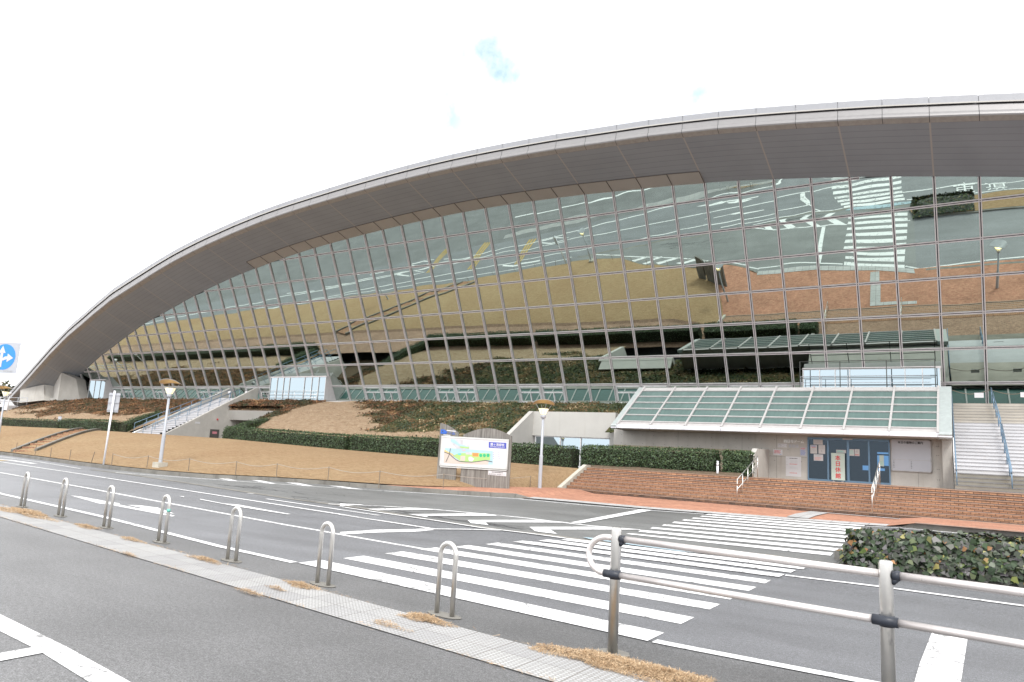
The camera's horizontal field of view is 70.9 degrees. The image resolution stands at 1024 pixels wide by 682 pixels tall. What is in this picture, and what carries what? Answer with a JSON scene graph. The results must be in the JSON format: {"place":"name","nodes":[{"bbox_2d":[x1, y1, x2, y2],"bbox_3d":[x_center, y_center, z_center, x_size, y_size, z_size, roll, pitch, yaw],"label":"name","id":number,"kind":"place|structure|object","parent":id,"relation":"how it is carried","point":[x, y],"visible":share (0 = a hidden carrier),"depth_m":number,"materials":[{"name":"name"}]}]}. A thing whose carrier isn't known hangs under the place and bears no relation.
{"place":"outdoors","nodes":[
{"label":"outdoors","id":0,"kind":"place"},
{"bbox_2d":[16,398,343,402],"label":"terrace","id":1,"kind":"structure","parent":0,"point":[52,399],"depth_m":72.20,"materials":[{"name":"concrete"}]},
{"bbox_2d":[260,391,317,399],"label":"terrace railing","id":2,"kind":"object","parent":1,"relation":"on","point":[294,394],"visible":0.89,"depth_m":61.51,"materials":[{"name":"metal"}]},
{"bbox_2d":[0,426,578,487],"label":"lawn","id":3,"kind":"structure","parent":0,"point":[258,456],"depth_m":34.69,"materials":[{"name":"plant"}]},
{"bbox_2d":[0,386,14,430],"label":"street lamp","id":4,"kind":"object","parent":3,"relation":"on","point":[5,394],"visible":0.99,"depth_m":48.80,"materials":[{"name":"metal"}]},
{"bbox_2d":[10,427,100,455],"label":"lawn steps","id":5,"kind":"structure","parent":3,"relation":"on","point":[80,430],"depth_m":46.12,"materials":[{"name":"brick"}]},
{"bbox_2d":[102,391,120,464],"bbox_3d":[-18.750,4.167,33.463,0.500,3.721,0.168,4,-9,-4],"label":"sign pole","id":6,"kind":"object","parent":3,"relation":"on","point":[113,402],"visible":0.91,"depth_m":33.66,"materials":[{"name":"metal"}]},
{"bbox_2d":[152,379,181,470],"bbox_3d":[-15.438,3.840,32.006,0.913,4.276,0.720,3,-9,0],"label":"street lamp","id":7,"kind":"object","parent":3,"relation":"on","point":[169,393],"visible":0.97,"depth_m":31.99,"materials":[{"name":"metal"}]},
{"bbox_2d":[15,445,530,487],"bbox_3d":[-14.519,5.688,33.330,30.632,0.776,5.298,0,-10,19],"label":"rope fence","id":8,"kind":"object","parent":3,"relation":"on","point":[273,464],"visible":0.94,"depth_m":29.64,"materials":[{"name":"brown wood"}]},
{"bbox_2d":[0,398,625,440],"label":"embankment","id":9,"kind":"structure","parent":0,"point":[333,408],"depth_m":52.20,"materials":[{"name":"plant"}]},
{"bbox_2d":[0,399,17,411],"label":"parked car","id":10,"kind":"object","parent":9,"relation":"on","point":[11,405],"visible":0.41,"depth_m":80.97,"materials":[{"name":"white paint"}]},
{"bbox_2d":[0,397,27,404],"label":"terrace railing","id":11,"kind":"object","parent":9,"relation":"on","point":[14,401],"visible":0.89,"depth_m":77.55,"materials":[{"name":"metal"}]},
{"bbox_2d":[19,373,87,403],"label":"concrete abutment","id":12,"kind":"object","parent":9,"relation":"on","point":[66,386],"visible":0.79,"depth_m":79.93,"materials":[{"name":"concrete"}]},
{"bbox_2d":[4,397,201,418],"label":"ivy","id":13,"kind":"object","parent":9,"relation":"on","point":[105,405],"visible":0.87,"depth_m":70.95,"materials":[{"name":"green plant"}]},
{"bbox_2d":[118,410,162,432],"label":"hedge","id":14,"kind":"object","parent":9,"relation":"on","point":[126,426],"visible":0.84,"depth_m":59.76,"materials":[{"name":"green plant"}]},
{"bbox_2d":[135,388,258,437],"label":"outdoor stairs","id":15,"kind":"structure","parent":9,"relation":"on","point":[213,421],"depth_m":61.16,"materials":[{"name":"concrete"}]},
{"bbox_2d":[133,389,221,432],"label":"blue handrail","id":16,"kind":"object","parent":15,"relation":"on","point":[175,411],"visible":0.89,"depth_m":61.48,"materials":[{"name":"metal"}]},
{"bbox_2d":[143,389,231,429],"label":"blue handrail","id":17,"kind":"object","parent":15,"relation":"on","point":[189,409],"visible":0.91,"depth_m":61.10,"materials":[{"name":"metal"}]},
{"bbox_2d":[151,389,239,433],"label":"blue handrail","id":18,"kind":"object","parent":15,"relation":"on","point":[194,411],"visible":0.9,"depth_m":60.24,"materials":[{"name":"metal"}]},
{"bbox_2d":[209,429,218,437],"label":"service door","id":19,"kind":"structure","parent":15,"relation":"in","point":[214,433],"depth_m":61.07,"materials":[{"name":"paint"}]},
{"bbox_2d":[0,401,438,436],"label":"dry grass","id":20,"kind":"structure","parent":9,"relation":"on","point":[261,423],"depth_m":54.22,"materials":[{"name":"plant"}]},
{"bbox_2d":[221,416,272,436],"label":"hedge","id":21,"kind":"object","parent":9,"relation":"on","point":[257,422],"visible":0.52,"depth_m":53.32,"materials":[{"name":"green plant"}]},
{"bbox_2d":[228,406,282,420],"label":"concrete wall","id":22,"kind":"structure","parent":9,"relation":"on","point":[242,413],"depth_m":61.07,"materials":[{"name":"concrete"}]},
{"bbox_2d":[229,398,431,431],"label":"ivy","id":23,"kind":"object","parent":9,"relation":"on","point":[290,405],"visible":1,"depth_m":54.50,"materials":[{"name":"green plant"}]},
{"bbox_2d":[376,399,627,439],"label":"ivy","id":24,"kind":"object","parent":9,"relation":"on","point":[443,421],"visible":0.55,"depth_m":47.07,"materials":[{"name":"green plant"}]},
{"bbox_2d":[507,411,618,465],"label":"concrete wall","id":25,"kind":"structure","parent":9,"relation":"on","point":[578,429],"depth_m":42.35,"materials":[{"name":"concrete"}]},
{"bbox_2d":[535,436,609,465],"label":"window","id":26,"kind":"structure","parent":25,"relation":"in","point":[578,442],"depth_m":42.22,"materials":[{"name":"glass"}]},
{"bbox_2d":[0,451,911,681],"bbox_3d":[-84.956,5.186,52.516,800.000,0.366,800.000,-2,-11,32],"label":"ground","id":27,"kind":"structure","parent":0,"point":[73,610],"depth_m":6.79,"materials":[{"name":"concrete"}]},
{"bbox_2d":[0,342,20,373],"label":"road sign","id":28,"kind":"object","parent":27,"relation":"on","point":[9,354],"visible":1,"depth_m":16.65,"materials":[{"name":"blue"}]},
{"bbox_2d":[17,472,29,507],"bbox_3d":[-11.015,3.351,16.275,0.480,0.776,0.200,-4,-12,39],"label":"hoop bollard","id":29,"kind":"object","parent":27,"relation":"on","point":[27,475],"visible":1,"depth_m":16.25,"materials":[{"name":"silver metal"}]},
{"bbox_2d":[53,478,68,516],"bbox_3d":[-9.287,3.225,14.885,0.480,0.776,0.200,-4,-12,39],"label":"hoop bollard","id":30,"kind":"object","parent":27,"relation":"on","point":[64,499],"visible":1,"depth_m":14.86,"materials":[{"name":"metal"}]},
{"bbox_2d":[98,485,114,528],"bbox_3d":[-7.549,3.096,13.478,0.480,0.776,0.200,-4,-12,39],"label":"hoop bollard","id":31,"kind":"object","parent":27,"relation":"on","point":[108,526],"visible":1,"depth_m":13.45,"materials":[{"name":"metal"}]},
{"bbox_2d":[152,494,170,543],"bbox_3d":[-5.802,2.957,12.005,0.480,0.776,0.200,-4,-12,39],"label":"hoop bollard","id":32,"kind":"object","parent":27,"relation":"on","point":[158,540],"visible":1,"depth_m":11.98,"materials":[{"name":"metal"}]},
{"bbox_2d":[221,506,242,562],"bbox_3d":[-4.066,2.819,10.544,0.480,0.776,0.200,-4,-12,39],"label":"hoop bollard","id":33,"kind":"object","parent":27,"relation":"on","point":[228,558],"visible":1,"depth_m":10.52,"materials":[{"name":"metal"}]},
{"bbox_2d":[235,587,263,596],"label":"dry grass","id":34,"kind":"structure","parent":27,"relation":"on","point":[253,591],"depth_m":8.23,"materials":[{"name":"plant"}]},
{"bbox_2d":[0,452,531,498],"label":"kerb","id":35,"kind":"structure","parent":27,"relation":"on","point":[443,491],"depth_m":29.20,"materials":[{"name":"concrete"}]},
{"bbox_2d":[309,521,335,587],"bbox_3d":[-2.365,2.686,9.125,0.480,0.776,0.200,-4,-12,39],"label":"hoop bollard","id":36,"kind":"object","parent":27,"relation":"on","point":[319,557],"visible":0.98,"depth_m":9.11,"materials":[{"name":"metal"}]},
{"bbox_2d":[0,504,662,681],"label":"studded tile strip","id":37,"kind":"object","parent":27,"relation":"on","point":[516,656],"visible":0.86,"depth_m":7.57,"materials":[{"name":"concrete"}]},
{"bbox_2d":[0,506,57,521],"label":"dry grass","id":38,"kind":"structure","parent":37,"relation":"on","point":[25,511],"depth_m":14.88,"materials":[{"name":"plant"}]},
{"bbox_2d":[74,523,101,529],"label":"dry grass","id":39,"kind":"structure","parent":37,"relation":"on","point":[84,525],"depth_m":13.18,"materials":[{"name":"plant"}]},
{"bbox_2d":[120,535,146,543],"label":"dry grass","id":40,"kind":"structure","parent":37,"relation":"on","point":[131,538],"depth_m":11.90,"materials":[{"name":"plant"}]},
{"bbox_2d":[184,554,220,564],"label":"dry grass","id":41,"kind":"structure","parent":37,"relation":"on","point":[206,558],"depth_m":10.31,"materials":[{"name":"plant"}]},
{"bbox_2d":[270,584,285,591],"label":"dry grass","id":42,"kind":"structure","parent":37,"relation":"on","point":[275,587],"depth_m":8.56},
{"bbox_2d":[281,579,320,589],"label":"dry grass","id":43,"kind":"structure","parent":37,"relation":"on","point":[303,584],"depth_m":8.80,"materials":[{"name":"plant"}]},
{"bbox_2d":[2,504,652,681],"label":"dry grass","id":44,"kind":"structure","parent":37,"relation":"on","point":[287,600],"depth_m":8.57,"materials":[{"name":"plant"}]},
{"bbox_2d":[372,618,413,631],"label":"dry grass","id":45,"kind":"structure","parent":37,"relation":"on","point":[382,621],"depth_m":7.08,"materials":[{"name":"plant"}]},
{"bbox_2d":[395,612,457,627],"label":"dry grass","id":46,"kind":"structure","parent":37,"relation":"on","point":[423,617],"depth_m":7.41,"materials":[{"name":"plant"}]},
{"bbox_2d":[527,642,671,681],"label":"dry grass","id":47,"kind":"structure","parent":37,"relation":"on","point":[595,655],"depth_m":6.21,"materials":[{"name":"plant"}]},
{"bbox_2d":[427,541,461,619],"bbox_3d":[-0.707,2.564,7.791,0.480,0.776,0.200,-4,-12,39],"label":"hoop bollard","id":48,"kind":"object","parent":27,"relation":"on","point":[436,611],"visible":1,"depth_m":7.76,"materials":[{"name":"metal"}]},
{"bbox_2d":[6,92,1023,437],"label":"sports hall","id":49,"kind":"structure","parent":27,"relation":"on","point":[780,246],"depth_m":43.66,"materials":[{"name":"grey glass"}]},
{"bbox_2d":[122,388,133,398],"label":"window frame","id":50,"kind":"structure","parent":49,"relation":"in","point":[122,388],"depth_m":76.59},
{"bbox_2d":[152,388,164,398],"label":"window frame","id":51,"kind":"structure","parent":49,"relation":"in","point":[152,388],"depth_m":73.69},
{"bbox_2d":[196,388,209,399],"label":"window frame","id":52,"kind":"structure","parent":49,"relation":"in","point":[196,388],"depth_m":69.81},
{"bbox_2d":[259,387,269,399],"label":"window frame","id":53,"kind":"structure","parent":49,"relation":"in","point":[259,387],"depth_m":64.98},
{"bbox_2d":[364,387,382,400],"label":"window frame","id":54,"kind":"structure","parent":49,"relation":"in","point":[364,387],"depth_m":58.09,"materials":[{"name":"metal"}]},
{"bbox_2d":[381,387,399,400],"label":"window frame","id":55,"kind":"structure","parent":49,"relation":"in","point":[381,387],"depth_m":57.15,"materials":[{"name":"metal"}]},
{"bbox_2d":[436,387,456,401],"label":"window frame","id":56,"kind":"structure","parent":49,"relation":"in","point":[436,387],"depth_m":54.22,"materials":[{"name":"metal"}]},
{"bbox_2d":[456,387,476,401],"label":"window frame","id":57,"kind":"structure","parent":49,"relation":"in","point":[456,387],"depth_m":53.26,"materials":[{"name":"metal"}]},
{"bbox_2d":[519,386,541,402],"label":"window frame","id":58,"kind":"structure","parent":49,"relation":"in","point":[519,386],"depth_m":50.37,"materials":[{"name":"metal"}]},
{"bbox_2d":[542,386,565,402],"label":"window frame","id":59,"kind":"structure","parent":49,"relation":"in","point":[542,386],"depth_m":49.34,"materials":[{"name":"metal"}]},
{"bbox_2d":[616,386,639,402],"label":"window frame","id":60,"kind":"structure","parent":49,"relation":"in","point":[616,386],"depth_m":46.52,"materials":[{"name":"metal"}]},
{"bbox_2d":[730,385,758,387],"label":"window frame","id":61,"kind":"structure","parent":49,"relation":"in","point":[731,386],"depth_m":42.43,"materials":[{"name":"metal"}]},
{"bbox_2d":[762,385,791,386],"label":"window frame","id":62,"kind":"structure","parent":49,"relation":"in","point":[762,385],"depth_m":41.43,"materials":[{"name":"metal"}]},
{"bbox_2d":[611,658,716,681],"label":"dry grass","id":63,"kind":"structure","parent":27,"relation":"on","point":[684,676],"depth_m":5.90,"materials":[{"name":"plant"}]},
{"bbox_2d":[557,464,1023,525],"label":"brick steps","id":64,"kind":"structure","parent":27,"relation":"on","point":[911,502],"depth_m":27.75,"materials":[{"name":"brick"}]},
{"bbox_2d":[591,465,741,475],"bbox_3d":[8.029,6.227,34.798,7.150,0.354,5.330,-2,-11,32],"label":"planting bed","id":65,"kind":"object","parent":64,"relation":"on","point":[672,470],"visible":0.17,"depth_m":32.64,"materials":[{"name":"soil"}]},
{"bbox_2d":[580,444,722,471],"bbox_3d":[6.441,5.541,34.002,6.716,1.255,1.450,-2,-11,32],"label":"hedge","id":66,"kind":"object","parent":65,"relation":"on","point":[691,459],"visible":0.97,"depth_m":33.42,"materials":[{"name":"green plant"}]},
{"bbox_2d":[716,461,718,473],"bbox_3d":[9.022,5.598,31.558,0.120,0.670,0.120,-2,-11,32],"label":"bollard light","id":67,"kind":"object","parent":65,"relation":"on","point":[717,468],"visible":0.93,"depth_m":31.53,"materials":[{"name":"white paint"}]},
{"bbox_2d":[721,449,754,476],"bbox_3d":[10.041,5.437,31.959,1.363,1.254,1.328,-1,-10,27],"label":"hedge","id":68,"kind":"object","parent":65,"relation":"on","point":[737,461],"visible":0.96,"depth_m":31.54,"materials":[{"name":"green plant"}]},
{"bbox_2d":[737,456,757,501],"bbox_3d":[9.654,5.616,29.447,0.040,1.928,3.090,-3,-11,33],"label":"handrail","id":69,"kind":"object","parent":64,"relation":"on","point":[747,476],"visible":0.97,"depth_m":29.40,"materials":[{"name":"silver metal"}]},
{"bbox_2d":[871,461,879,512],"bbox_3d":[13.625,5.434,26.921,0.040,1.928,2.990,-2,-11,32],"label":"handrail","id":70,"kind":"object","parent":64,"relation":"on","point":[872,492],"visible":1,"depth_m":26.86,"materials":[{"name":"silver metal"}]},
{"bbox_2d":[586,527,1023,681],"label":"pipe railing","id":71,"kind":"object","parent":27,"relation":"on","point":[887,621],"visible":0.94,"depth_m":5.45,"materials":[{"name":"metal"}]},
{"bbox_2d":[900,523,1023,536],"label":"kerb","id":72,"kind":"structure","parent":27,"relation":"on","point":[939,527],"depth_m":20.57,"materials":[{"name":"stone"}]},
{"bbox_2d":[0,455,1023,681],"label":"road","id":73,"kind":"structure","parent":0,"point":[524,556],"depth_m":12.25,"materials":[{"name":"asphalt"}]},
{"bbox_2d":[834,527,1023,587],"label":"planted island","id":74,"kind":"structure","parent":73,"relation":"on","point":[990,558],"depth_m":12.64,"materials":[{"name":"plant"}]},
{"bbox_2d":[0,0,1023,449],"label":"sky","id":75,"kind":"structure","parent":0,"point":[132,132],"materials":[{"name":"white"}]},
{"bbox_2d":[391,485,1023,531],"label":"sidewalk","id":76,"kind":"structure","parent":0,"point":[567,495],"depth_m":25.05,"materials":[{"name":"brick"}]},
{"bbox_2d":[436,423,511,488],"bbox_3d":[-1.527,4.702,29.178,2.980,2.590,0.205,2,-9,6],"label":"map board","id":77,"kind":"object","parent":76,"relation":"on","point":[478,454],"visible":1,"depth_m":29.10,"materials":[{"name":"silver metal"}]},
{"bbox_2d":[533,399,554,487],"bbox_3d":[1.266,4.590,30.714,0.913,4.176,0.720,3,-9,0],"label":"street lamp","id":78,"kind":"object","parent":76,"relation":"on","point":[543,412],"visible":0.94,"depth_m":30.76,"materials":[{"name":"metal"}]},
{"bbox_2d":[756,477,1020,493],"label":"entrance plaza","id":79,"kind":"structure","parent":0,"point":[874,484],"depth_m":30.07,"materials":[{"name":"brick"}]},
{"bbox_2d":[610,385,954,488],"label":"entrance building","id":80,"kind":"structure","parent":79,"relation":"on","point":[870,423],"depth_m":34.54,"materials":[{"name":"concrete"}]},
{"bbox_2d":[773,449,782,454],"bbox_3d":[12.935,5.414,34.994,0.430,0.270,0.016,-2,-11,32],"label":"notice","id":81,"kind":"object","parent":80,"relation":"attached to","point":[777,452],"visible":1,"depth_m":35.00,"materials":[{"name":"white"}]},
{"bbox_2d":[778,440,803,447],"bbox_3d":[13.459,4.956,34.747,1.194,0.393,0.029,-2,-11,32],"label":"wall lettering","id":82,"kind":"object","parent":80,"relation":"attached to","point":[785,445],"depth_m":34.77,"materials":[{"name":"metal"}]},
{"bbox_2d":[786,456,800,476],"bbox_3d":[13.504,6.023,34.513,0.700,0.940,0.016,-2,-11,32],"label":"notice","id":83,"kind":"object","parent":80,"relation":"attached to","point":[793,466],"visible":1,"depth_m":34.51,"materials":[{"name":"white"}]},
{"bbox_2d":[800,447,806,455],"bbox_3d":[13.928,5.287,34.393,0.300,0.400,0.016,-2,-11,32],"label":"notice","id":84,"kind":"object","parent":80,"relation":"attached to","point":[803,451],"visible":1,"depth_m":34.38,"materials":[{"name":"white"}]},
{"bbox_2d":[810,445,816,453],"bbox_3d":[14.324,5.138,34.149,0.300,0.400,0.016,-2,-11,32],"label":"notice","id":85,"kind":"object","parent":80,"relation":"attached to","point":[813,448],"visible":1,"depth_m":34.15,"materials":[{"name":"paper"}]},
{"bbox_2d":[813,439,822,444],"bbox_3d":[14.511,4.766,34.106,0.410,0.280,0.016,-2,-11,32],"label":"notice","id":86,"kind":"object","parent":80,"relation":"attached to","point":[819,442],"visible":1,"depth_m":34.09,"materials":[{"name":"paper"}]},
{"bbox_2d":[814,454,822,460],"bbox_3d":[14.476,5.505,33.980,0.410,0.300,0.016,-2,-11,32],"label":"notice","id":87,"kind":"object","parent":80,"relation":"attached to","point":[818,457],"visible":1,"depth_m":33.98,"materials":[{"name":"grey"}]},
{"bbox_2d":[809,439,827,478],"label":"glass door","id":88,"kind":"structure","parent":80,"relation":"in","point":[817,469],"depth_m":33.95,"materials":[{"name":"blue"}]},
{"bbox_2d":[818,445,824,453],"bbox_3d":[14.626,5.120,33.962,0.290,0.410,0.016,-2,-11,32],"label":"notice","id":89,"kind":"object","parent":80,"relation":"attached to","point":[821,449],"visible":1,"depth_m":33.96,"materials":[{"name":"paper"}]},
{"bbox_2d":[829,440,846,479],"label":"glass door","id":90,"kind":"structure","parent":80,"relation":"in","point":[834,445],"depth_m":33.64,"materials":[{"name":"blue"}]},
{"bbox_2d":[836,450,845,452],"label":"notice","id":91,"kind":"object","parent":80,"relation":"attached to","point":[840,451],"visible":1,"depth_m":33.51,"materials":[{"name":"paper"}]},
{"bbox_2d":[849,449,853,455],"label":"notice","id":92,"kind":"object","parent":80,"relation":"attached to","point":[851,452],"visible":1,"depth_m":33.27,"materials":[{"name":"paper"}]},
{"bbox_2d":[855,449,859,455],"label":"notice","id":93,"kind":"object","parent":80,"relation":"attached to","point":[857,452],"visible":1,"depth_m":33.14,"materials":[{"name":"paper"}]},
{"bbox_2d":[849,441,868,481],"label":"glass door","id":94,"kind":"structure","parent":80,"relation":"in","point":[858,464],"depth_m":33.06,"materials":[{"name":"blue"}]},
{"bbox_2d":[800,375,926,386],"bbox_3d":[18.414,2.372,37.793,6.200,1.114,0.031,-2,-11,32],"label":"terrace railing","id":95,"kind":"object","parent":80,"relation":"on","point":[821,382],"visible":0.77,"depth_m":37.60,"materials":[{"name":"metal"}]},
{"bbox_2d":[799,359,935,386],"bbox_3d":[18.156,1.880,37.035,6.324,1.810,0.044,-2,-11,32],"label":"terrace railing","id":96,"kind":"object","parent":80,"relation":"on","point":[840,377],"visible":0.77,"depth_m":36.85,"materials":[{"name":"metal"}]},
{"bbox_2d":[870,441,889,482],"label":"glass door","id":97,"kind":"structure","parent":80,"relation":"in","point":[876,448],"depth_m":32.66,"materials":[{"name":"blue"}]},
{"bbox_2d":[879,455,883,465],"bbox_3d":[16.737,5.421,32.571,0.180,0.490,0.016,-2,-11,32],"label":"notice","id":98,"kind":"object","parent":80,"relation":"attached to","point":[881,458],"visible":0.86,"depth_m":32.56,"materials":[{"name":"paper"}]},
{"bbox_2d":[891,439,931,472],"bbox_3d":[17.744,5.100,31.986,1.570,1.410,0.080,-2,-11,32],"label":"notice board","id":99,"kind":"object","parent":80,"relation":"attached to","point":[910,455],"visible":1,"depth_m":31.95,"materials":[{"name":"grey"}]},
{"bbox_2d":[831,453,844,481],"bbox_3d":[15.122,5.864,33.354,0.580,1.315,0.300,-2,-11,32],"label":"closed banner","id":100,"kind":"object","parent":79,"relation":"on","point":[837,466],"visible":1,"depth_m":33.34,"materials":[{"name":"grey paint"}]},
{"bbox_2d":[953,403,1023,493],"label":"white steps","id":101,"kind":"structure","parent":79,"relation":"on","point":[982,465],"depth_m":30.58,"materials":[{"name":"concrete"}]},
{"bbox_2d":[951,387,957,485],"bbox_3d":[19.591,4.011,31.897,0.048,4.820,7.699,-2,-11,31],"label":"blue handrail","id":102,"kind":"object","parent":101,"relation":"on","point":[954,442],"visible":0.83,"depth_m":30.17,"materials":[{"name":"metal"}]},
{"bbox_2d":[952,389,1023,397],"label":"rope barrier","id":103,"kind":"object","parent":102,"relation":"attached to","point":[979,395],"visible":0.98,"depth_m":34.77,"materials":[{"name":"white wood"}]},
{"bbox_2d":[990,387,1001,435],"bbox_3d":[22.167,3.215,32.950,0.052,2.622,3.606,-2,-11,29],"label":"blue handrail","id":104,"kind":"object","parent":101,"relation":"on","point":[997,413],"visible":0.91,"depth_m":32.88,"materials":[{"name":"metal"}]},
{"bbox_2d":[1001,423,1012,488],"bbox_3d":[20.048,4.612,29.151,0.052,2.802,3.803,-2,-11,30],"label":"blue handrail","id":105,"kind":"object","parent":101,"relation":"on","point":[1008,461],"visible":1,"depth_m":29.00,"materials":[{"name":"metal"}]},
{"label":"path","id":106,"kind":"structure","parent":0,"visible":0},
{"bbox_2d":[1,417,61,427],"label":"hedge","id":107,"kind":"object","parent":106,"relation":"on","point":[38,422],"visible":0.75,"depth_m":64.80,"materials":[{"name":"green plant"}]},
{"bbox_2d":[59,418,121,431],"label":"hedge","id":108,"kind":"object","parent":106,"relation":"on","point":[87,423],"visible":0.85,"depth_m":59.60,"materials":[{"name":"green plant"}]},
{"bbox_2d":[222,425,353,449],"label":"hedge","id":109,"kind":"object","parent":106,"relation":"on","point":[317,439],"visible":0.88,"depth_m":46.04,"materials":[{"name":"green plant"}]},
{"bbox_2d":[349,433,580,467],"bbox_3d":[-3.149,5.996,39.643,15.001,1.396,1.296,-2,-11,32],"label":"hedge","id":110,"kind":"object","parent":106,"relation":"on","point":[558,455],"visible":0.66,"depth_m":39.91,"materials":[{"name":"green plant"}]},
{"label":"upper ground","id":111,"kind":"structure","parent":0,"visible":0},
{"bbox_2d":[0,380,15,399],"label":"tree","id":112,"kind":"object","parent":111,"relation":"on","point":[5,390],"visible":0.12,"depth_m":109.08,"materials":[{"name":"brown plant"}]}
]}

